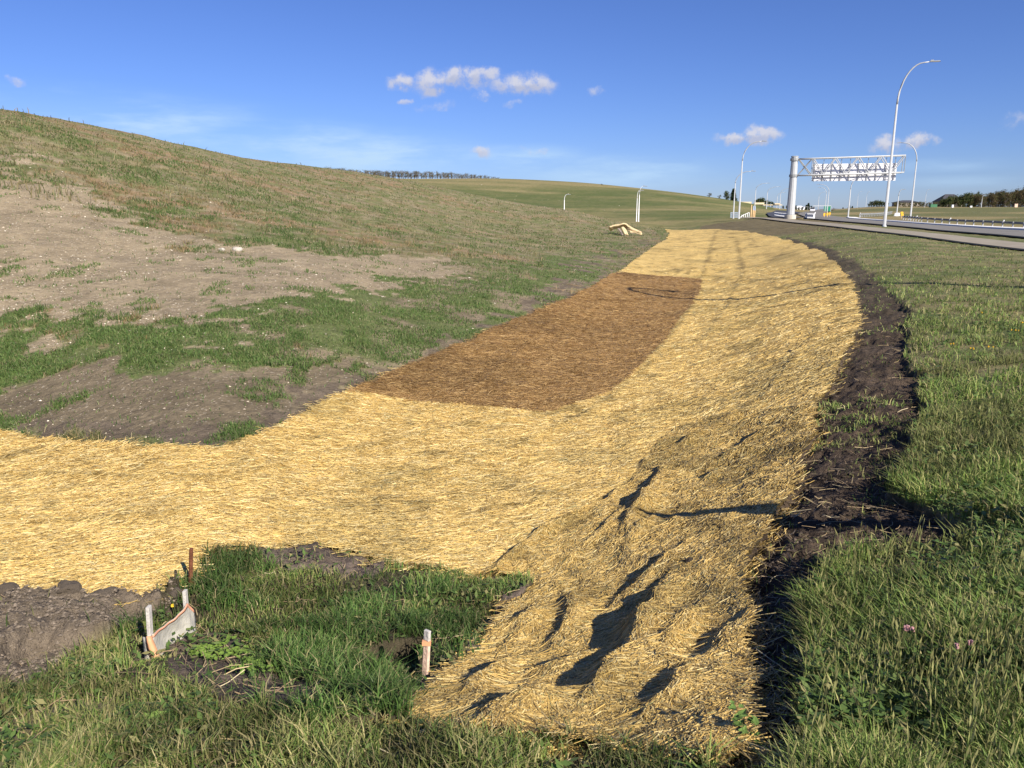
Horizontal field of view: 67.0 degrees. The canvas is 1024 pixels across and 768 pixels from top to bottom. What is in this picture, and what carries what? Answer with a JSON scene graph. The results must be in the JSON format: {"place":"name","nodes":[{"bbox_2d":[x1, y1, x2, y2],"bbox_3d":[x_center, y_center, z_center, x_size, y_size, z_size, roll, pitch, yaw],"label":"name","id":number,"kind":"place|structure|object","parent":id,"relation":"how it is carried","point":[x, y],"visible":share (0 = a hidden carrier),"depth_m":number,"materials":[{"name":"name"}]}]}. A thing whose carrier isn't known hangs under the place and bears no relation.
{"place":"outdoors","nodes":[
{"label":"outdoors","id":0,"kind":"place"},
{"bbox_2d":[0,109,1023,767],"bbox_3d":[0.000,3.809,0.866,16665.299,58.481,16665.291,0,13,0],"label":"ground","id":1,"kind":"structure","parent":0,"point":[608,205],"depth_m":18.42,"materials":[{"name":"green plant"}]},
{"bbox_2d":[0,582,19,593],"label":"dirt clod","id":2,"kind":"object","parent":1,"relation":"on","point":[4,586],"visible":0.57,"depth_m":5.37,"materials":[{"name":"soil"}]},
{"bbox_2d":[42,652,54,658],"bbox_3d":[-2.616,1.550,4.368,0.079,0.065,0.073,10,16,36],"label":"dirt clod","id":3,"kind":"object","parent":1,"relation":"on","point":[50,654],"visible":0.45,"depth_m":4.36,"materials":[{"name":"soil"}]},
{"bbox_2d":[56,580,81,593],"bbox_3d":[-3.028,1.399,5.297,0.170,0.115,0.145,-3,13,-13],"label":"dirt clod","id":4,"kind":"object","parent":1,"relation":"on","point":[70,587],"visible":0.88,"depth_m":5.25,"materials":[{"name":"soil"}]},
{"bbox_2d":[0,573,178,682],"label":"soil crumbs","id":5,"kind":"object","parent":1,"relation":"on","point":[41,659],"visible":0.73,"depth_m":4.72,"materials":[{"name":"soil"}]},
{"bbox_2d":[90,586,119,595],"bbox_3d":[-2.867,1.522,5.405,0.216,0.186,0.325,4,14,18],"label":"dirt clod","id":6,"kind":"object","parent":1,"relation":"on","point":[106,591],"visible":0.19,"depth_m":5.39,"materials":[{"name":"soil"}]},
{"bbox_2d":[140,709,165,726],"bbox_3d":[-1.483,1.389,3.163,0.118,0.098,0.099,4,14,19],"label":"broadleaf weed","id":7,"kind":"object","parent":1,"relation":"on","point":[154,714],"visible":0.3,"depth_m":3.16,"materials":[{"name":"green plant"}]},
{"bbox_2d":[158,603,179,621],"bbox_3d":[-2.143,1.485,4.925,0.162,0.223,0.192,10,16,38],"label":"yellow weed","id":8,"kind":"object","parent":1,"relation":"on","point":[161,610],"visible":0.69,"depth_m":4.91,"materials":[{"name":"green plant"}]},
{"bbox_2d":[143,589,196,659],"bbox_3d":[-2.046,1.474,4.660,0.142,0.521,0.588,0,13,0],"label":"silt fence","id":9,"kind":"object","parent":1,"relation":"on","point":[181,621],"visible":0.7,"depth_m":4.67,"materials":[{"name":"fabric"}]},
{"bbox_2d":[169,587,182,598],"bbox_3d":[-2.375,1.474,5.468,0.093,0.068,0.119,-9,15,-33],"label":"dirt clod","id":10,"kind":"object","parent":1,"relation":"on","point":[174,593],"visible":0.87,"depth_m":5.43,"materials":[{"name":"soil"}]},
{"bbox_2d":[189,548,192,584],"bbox_3d":[-2.371,1.402,5.726,0.059,0.402,0.031,0,13,0],"label":"steel bar","id":11,"kind":"object","parent":1,"relation":"on","point":[190,563],"visible":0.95,"depth_m":5.70,"materials":[{"name":"brown metal"}]},
{"bbox_2d":[188,634,249,659],"bbox_3d":[-1.692,1.533,4.477,0.356,0.124,0.354,0,13,0],"label":"broadleaf weed","id":12,"kind":"object","parent":1,"relation":"on","point":[214,647],"visible":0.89,"depth_m":4.47,"materials":[{"name":"green plant"}]},
{"bbox_2d":[232,247,241,251],"bbox_3d":[-9.096,-4.442,25.617,0.340,0.203,0.298,1,13,4],"label":"rock","id":13,"kind":"object","parent":1,"relation":"on","point":[238,249],"visible":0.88,"depth_m":25.52,"materials":[{"name":"white stone"}]},
{"bbox_2d":[0,107,498,204],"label":"hill weeds","id":14,"kind":"object","parent":1,"relation":"on","point":[70,196],"visible":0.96,"depth_m":37.99,"materials":[{"name":"green plant"}]},
{"bbox_2d":[225,647,302,674],"bbox_3d":[-1.353,1.526,4.244,0.414,0.155,0.397,0,13,0],"label":"broadleaf weed","id":15,"kind":"object","parent":1,"relation":"on","point":[249,662],"visible":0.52,"depth_m":4.17,"materials":[{"name":"green plant"}]},
{"bbox_2d":[0,155,625,439],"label":"pebbles","id":16,"kind":"object","parent":1,"relation":"on","point":[176,289],"visible":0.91,"depth_m":20.09,"materials":[{"name":"stone"}]},
{"bbox_2d":[0,109,667,446],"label":"hill grass","id":17,"kind":"structure","parent":1,"relation":"on","point":[26,362],"depth_m":19.10,"materials":[{"name":"green plant"}]},
{"bbox_2d":[0,538,844,767],"bbox_3d":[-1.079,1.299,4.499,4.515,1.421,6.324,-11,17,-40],"label":"ditch grass","id":18,"kind":"structure","parent":1,"relation":"on","point":[306,743],"depth_m":3.31,"materials":[{"name":"green plant"}]},
{"bbox_2d":[422,629,430,676],"bbox_3d":[-0.458,1.490,4.143,0.054,0.361,0.061,6,14,25],"label":"survey stake","id":19,"kind":"object","parent":1,"relation":"on","point":[426,642],"visible":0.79,"depth_m":4.12,"materials":[{"name":"white wood"}]},
{"bbox_2d":[0,229,869,608],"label":"straw blanket","id":20,"kind":"object","parent":1,"relation":"on","point":[468,487],"visible":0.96,"depth_m":9.35,"materials":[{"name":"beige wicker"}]},
{"bbox_2d":[0,301,1022,767],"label":"dead stalks","id":21,"kind":"object","parent":1,"relation":"on","point":[518,589],"visible":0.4,"depth_m":4.23,"materials":[{"name":"plant"}]},
{"bbox_2d":[346,272,702,411],"bbox_3d":[3.203,-2.357,23.578,4.429,0.518,25.116,4,14,18],"label":"coir blanket","id":22,"kind":"object","parent":1,"relation":"on","point":[607,334],"visible":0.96,"depth_m":16.49,"materials":[{"name":"fabric"}]},
{"bbox_2d":[370,403,832,767],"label":"straw blanket","id":23,"kind":"object","parent":1,"relation":"on","point":[619,610],"visible":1,"depth_m":4.61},
{"bbox_2d":[684,557,692,562],"bbox_3d":[1.196,1.204,5.221,0.067,0.067,0.082,-7,14,-27],"label":"dirt clod","id":24,"kind":"object","parent":23,"relation":"on","point":[688,559],"visible":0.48,"depth_m":5.21,"materials":[{"name":"grey soil"}]},
{"bbox_2d":[728,700,761,749],"bbox_3d":[0.768,1.164,2.582,0.117,0.224,0.123,0,13,0],"label":"broadleaf weed","id":25,"kind":"object","parent":23,"relation":"on","point":[741,714],"visible":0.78,"depth_m":2.56,"materials":[{"name":"green plant"}]},
{"bbox_2d":[608,223,641,234],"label":"blanket scrap","id":26,"kind":"object","parent":1,"relation":"on","point":[624,227],"visible":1,"depth_m":65.82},
{"bbox_2d":[638,186,646,221],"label":"street lamp","id":27,"kind":"object","parent":1,"relation":"on","point":[639,203],"visible":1,"depth_m":123.83,"materials":[{"name":"white metal"}]},
{"bbox_2d":[617,229,712,277],"bbox_3d":[13.363,-10.987,59.968,4.912,0.944,54.892,3,13,13],"label":"straw blanket","id":28,"kind":"object","parent":1,"relation":"on","point":[686,250],"visible":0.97,"depth_m":44.53,"materials":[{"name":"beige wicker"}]},
{"bbox_2d":[723,191,731,199],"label":"round tree","id":29,"kind":"object","parent":1,"relation":"on","point":[726,195],"visible":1,"depth_m":287.26,"materials":[{"name":"green plant"}]},
{"bbox_2d":[729,188,737,200],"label":"spruce tree","id":30,"kind":"object","parent":1,"relation":"on","point":[732,196],"visible":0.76,"depth_m":290.94,"materials":[{"name":"green plant"}]},
{"bbox_2d":[730,212,737,217],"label":"metal railing","id":31,"kind":"object","parent":1,"relation":"on","point":[735,216],"visible":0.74,"depth_m":130.93,"materials":[{"name":"grey metal"}]},
{"bbox_2d":[732,170,752,218],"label":"street lamp","id":32,"kind":"object","parent":1,"relation":"on","point":[734,194],"visible":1,"depth_m":124.34,"materials":[{"name":"metal"}]},
{"bbox_2d":[737,140,763,218],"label":"street lamp","id":33,"kind":"object","parent":1,"relation":"on","point":[741,180],"visible":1,"depth_m":120.98,"materials":[{"name":"metal"}]},
{"bbox_2d":[745,202,779,203],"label":"concrete bridge","id":34,"kind":"structure","parent":1,"relation":"on","point":[759,202],"depth_m":291.48,"materials":[{"name":"beige concrete"}]},
{"bbox_2d":[662,225,1023,767],"bbox_3d":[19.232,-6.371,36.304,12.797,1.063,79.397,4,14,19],"label":"verge grass","id":35,"kind":"structure","parent":1,"relation":"on","point":[853,611],"depth_m":3.98,"materials":[{"name":"green plant"}]},
{"bbox_2d":[740,288,947,766],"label":"mud crumbs","id":36,"kind":"object","parent":1,"relation":"on","point":[778,655],"visible":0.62,"depth_m":5.00,"materials":[{"name":"soil"}]},
{"bbox_2d":[784,155,905,218],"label":"sign gantry","id":37,"kind":"object","parent":1,"relation":"on","point":[859,171],"visible":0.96,"depth_m":101.54,"materials":[{"name":"metal"}]},
{"bbox_2d":[847,181,853,216],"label":"street lamp","id":38,"kind":"object","parent":1,"relation":"on","point":[849,200],"visible":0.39,"depth_m":165.36,"materials":[{"name":"metal"}]},
{"bbox_2d":[859,211,892,217],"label":"guardrail","id":39,"kind":"object","parent":1,"relation":"on","point":[871,214],"visible":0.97,"depth_m":169.12,"materials":[{"name":"metal"}]},
{"bbox_2d":[761,384,1023,767],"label":"seed grass","id":40,"kind":"structure","parent":1,"relation":"on","point":[956,668],"depth_m":2.78,"materials":[{"name":"green plant"}]},
{"bbox_2d":[887,625,914,656],"bbox_3d":[1.565,1.069,3.120,0.116,0.239,0.138,7,14,27],"label":"clover plant","id":41,"kind":"object","parent":1,"relation":"on","point":[903,639],"visible":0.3,"depth_m":3.09,"materials":[{"name":"green plant"}]},
{"bbox_2d":[891,200,919,205],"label":"house","id":42,"kind":"structure","parent":1,"relation":"on","point":[906,201],"depth_m":390.53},
{"bbox_2d":[899,142,916,219],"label":"street lamp","id":43,"kind":"object","parent":1,"relation":"on","point":[913,183],"visible":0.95,"depth_m":145.26,"materials":[{"name":"metal"}]},
{"bbox_2d":[882,60,940,226],"bbox_3d":[30.714,-18.357,59.650,2.826,12.310,0.348,5,14,20],"label":"street lamp","id":44,"kind":"object","parent":1,"relation":"on","point":[889,180],"visible":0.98,"depth_m":60.09,"materials":[{"name":"metal"}]},
{"bbox_2d":[902,625,930,668],"bbox_3d":[1.578,1.063,3.024,0.117,0.239,0.156,10,16,36],"label":"clover plant","id":45,"kind":"object","parent":1,"relation":"on","point":[911,629],"visible":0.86,"depth_m":3.02,"materials":[{"name":"green plant"}]},
{"bbox_2d":[932,194,961,206],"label":"house","id":46,"kind":"structure","parent":1,"relation":"on","point":[940,198],"depth_m":411.50,"materials":[{"name":"grey"}]},
{"bbox_2d":[946,196,953,206],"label":"leafy tree","id":47,"kind":"object","parent":1,"relation":"on","point":[949,203],"visible":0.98,"depth_m":302.21,"materials":[{"name":"green plant"}]},
{"bbox_2d":[947,343,959,357],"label":"yellow weed","id":48,"kind":"object","parent":1,"relation":"on","point":[952,350],"visible":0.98,"depth_m":10.14,"materials":[{"name":"green plant"}]},
{"bbox_2d":[952,195,959,206],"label":"leafy tree","id":49,"kind":"object","parent":1,"relation":"on","point":[954,200],"visible":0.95,"depth_m":303.44,"materials":[{"name":"green plant"}]},
{"bbox_2d":[953,194,962,206],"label":"leafy tree","id":50,"kind":"object","parent":1,"relation":"on","point":[958,202],"visible":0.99,"depth_m":302.37,"materials":[{"name":"green plant"}]},
{"bbox_2d":[941,640,982,689],"bbox_3d":[1.621,1.044,2.786,0.145,0.239,0.125,0,13,0],"label":"clover plant","id":51,"kind":"object","parent":1,"relation":"on","point":[970,642],"visible":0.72,"depth_m":2.79,"materials":[{"name":"green plant"}]},
{"bbox_2d":[903,216,1023,227],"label":"guardrail","id":52,"kind":"object","parent":1,"relation":"on","point":[973,221],"visible":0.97,"depth_m":112.15,"materials":[{"name":"metal"}]},
{"bbox_2d":[959,192,969,206],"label":"leafy tree","id":53,"kind":"object","parent":1,"relation":"on","point":[964,197],"visible":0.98,"depth_m":301.53,"materials":[{"name":"green plant"}]},
{"bbox_2d":[964,192,974,206],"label":"leafy tree","id":54,"kind":"object","parent":1,"relation":"on","point":[968,201],"visible":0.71,"depth_m":306.81,"materials":[{"name":"green plant"}]},
{"bbox_2d":[963,347,975,362],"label":"yellow weed","id":55,"kind":"object","parent":1,"relation":"on","point":[970,354],"visible":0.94,"depth_m":9.72,"materials":[{"name":"green plant"}]},
{"bbox_2d":[971,193,979,206],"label":"tall tree","id":56,"kind":"object","parent":1,"relation":"on","point":[975,197],"visible":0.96,"depth_m":301.20,"materials":[{"name":"green plant"}]},
{"bbox_2d":[975,194,985,206],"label":"tall tree","id":57,"kind":"object","parent":1,"relation":"on","point":[980,200],"visible":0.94,"depth_m":299.45,"materials":[{"name":"green plant"}]},
{"bbox_2d":[979,346,995,358],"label":"yellow weed","id":58,"kind":"object","parent":1,"relation":"on","point":[987,352],"visible":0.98,"depth_m":9.72,"materials":[{"name":"green plant"}]},
{"bbox_2d":[986,192,999,206],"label":"tall tree","id":59,"kind":"object","parent":1,"relation":"on","point":[990,199],"visible":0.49,"depth_m":307.39,"materials":[{"name":"green plant"}]},
{"bbox_2d":[989,192,997,206],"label":"tall tree","id":60,"kind":"object","parent":1,"relation":"on","point":[993,197],"visible":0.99,"depth_m":298.78,"materials":[{"name":"green plant"}]},
{"bbox_2d":[994,192,1001,206],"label":"tall tree","id":61,"kind":"object","parent":1,"relation":"on","point":[998,199],"visible":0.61,"depth_m":307.98,"materials":[{"name":"green plant"}]},
{"bbox_2d":[999,189,1009,206],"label":"tall tree","id":62,"kind":"object","parent":1,"relation":"on","point":[1002,202],"visible":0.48,"depth_m":307.06,"materials":[{"name":"green plant"}]},
{"bbox_2d":[1001,193,1011,206],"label":"tall tree","id":63,"kind":"object","parent":1,"relation":"on","point":[1006,196],"visible":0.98,"depth_m":298.44,"materials":[{"name":"green plant"}]},
{"bbox_2d":[1007,190,1017,206],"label":"tall tree","id":64,"kind":"object","parent":1,"relation":"on","point":[1014,198],"visible":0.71,"depth_m":318.87,"materials":[{"name":"green plant"}]},
{"bbox_2d":[1009,190,1016,206],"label":"tall tree","id":65,"kind":"object","parent":1,"relation":"on","point":[1011,201],"visible":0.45,"depth_m":318.33,"materials":[{"name":"green plant"}]},
{"bbox_2d":[1015,185,1023,206],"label":"tall tree","id":66,"kind":"object","parent":1,"relation":"on","point":[1021,201],"visible":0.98,"depth_m":301.96,"materials":[{"name":"green plant"}]},
{"bbox_2d":[0,0,1023,209],"label":"sky","id":67,"kind":"structure","parent":0,"point":[663,95],"materials":[{"name":"blue"}]},
{"bbox_2d":[767,210,804,217],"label":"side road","id":68,"kind":"structure","parent":0,"point":[770,214],"depth_m":170.61,"materials":[{"name":"grey asphalt"}]},
{"bbox_2d":[774,212,785,215],"bbox_3d":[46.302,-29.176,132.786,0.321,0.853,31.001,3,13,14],"label":"car","id":69,"kind":"object","parent":68,"relation":"on","point":[778,214],"visible":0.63,"depth_m":136.92,"materials":[{"name":"white metal"}]},
{"bbox_2d":[742,217,1023,249],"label":"paved road shoulder","id":70,"kind":"structure","parent":0,"point":[988,242],"depth_m":41.01},
{"bbox_2d":[798,208,1023,237],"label":"ramp road","id":71,"kind":"structure","parent":0,"point":[988,231],"depth_m":59.28,"materials":[{"name":"grey asphalt"}]},
{"bbox_2d":[805,212,815,217],"bbox_3d":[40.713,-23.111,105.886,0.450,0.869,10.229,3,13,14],"label":"car","id":72,"kind":"object","parent":71,"relation":"on","point":[809,215],"visible":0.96,"depth_m":103.96,"materials":[{"name":"white metal"}]},
{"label":"highway","id":73,"kind":"structure","parent":0,"visible":0},
{"bbox_2d":[847,217,1023,229],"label":"median kerb","id":74,"kind":"structure","parent":73,"relation":"on","point":[998,227],"depth_m":63.34,"materials":[{"name":"concrete"}]}
]}

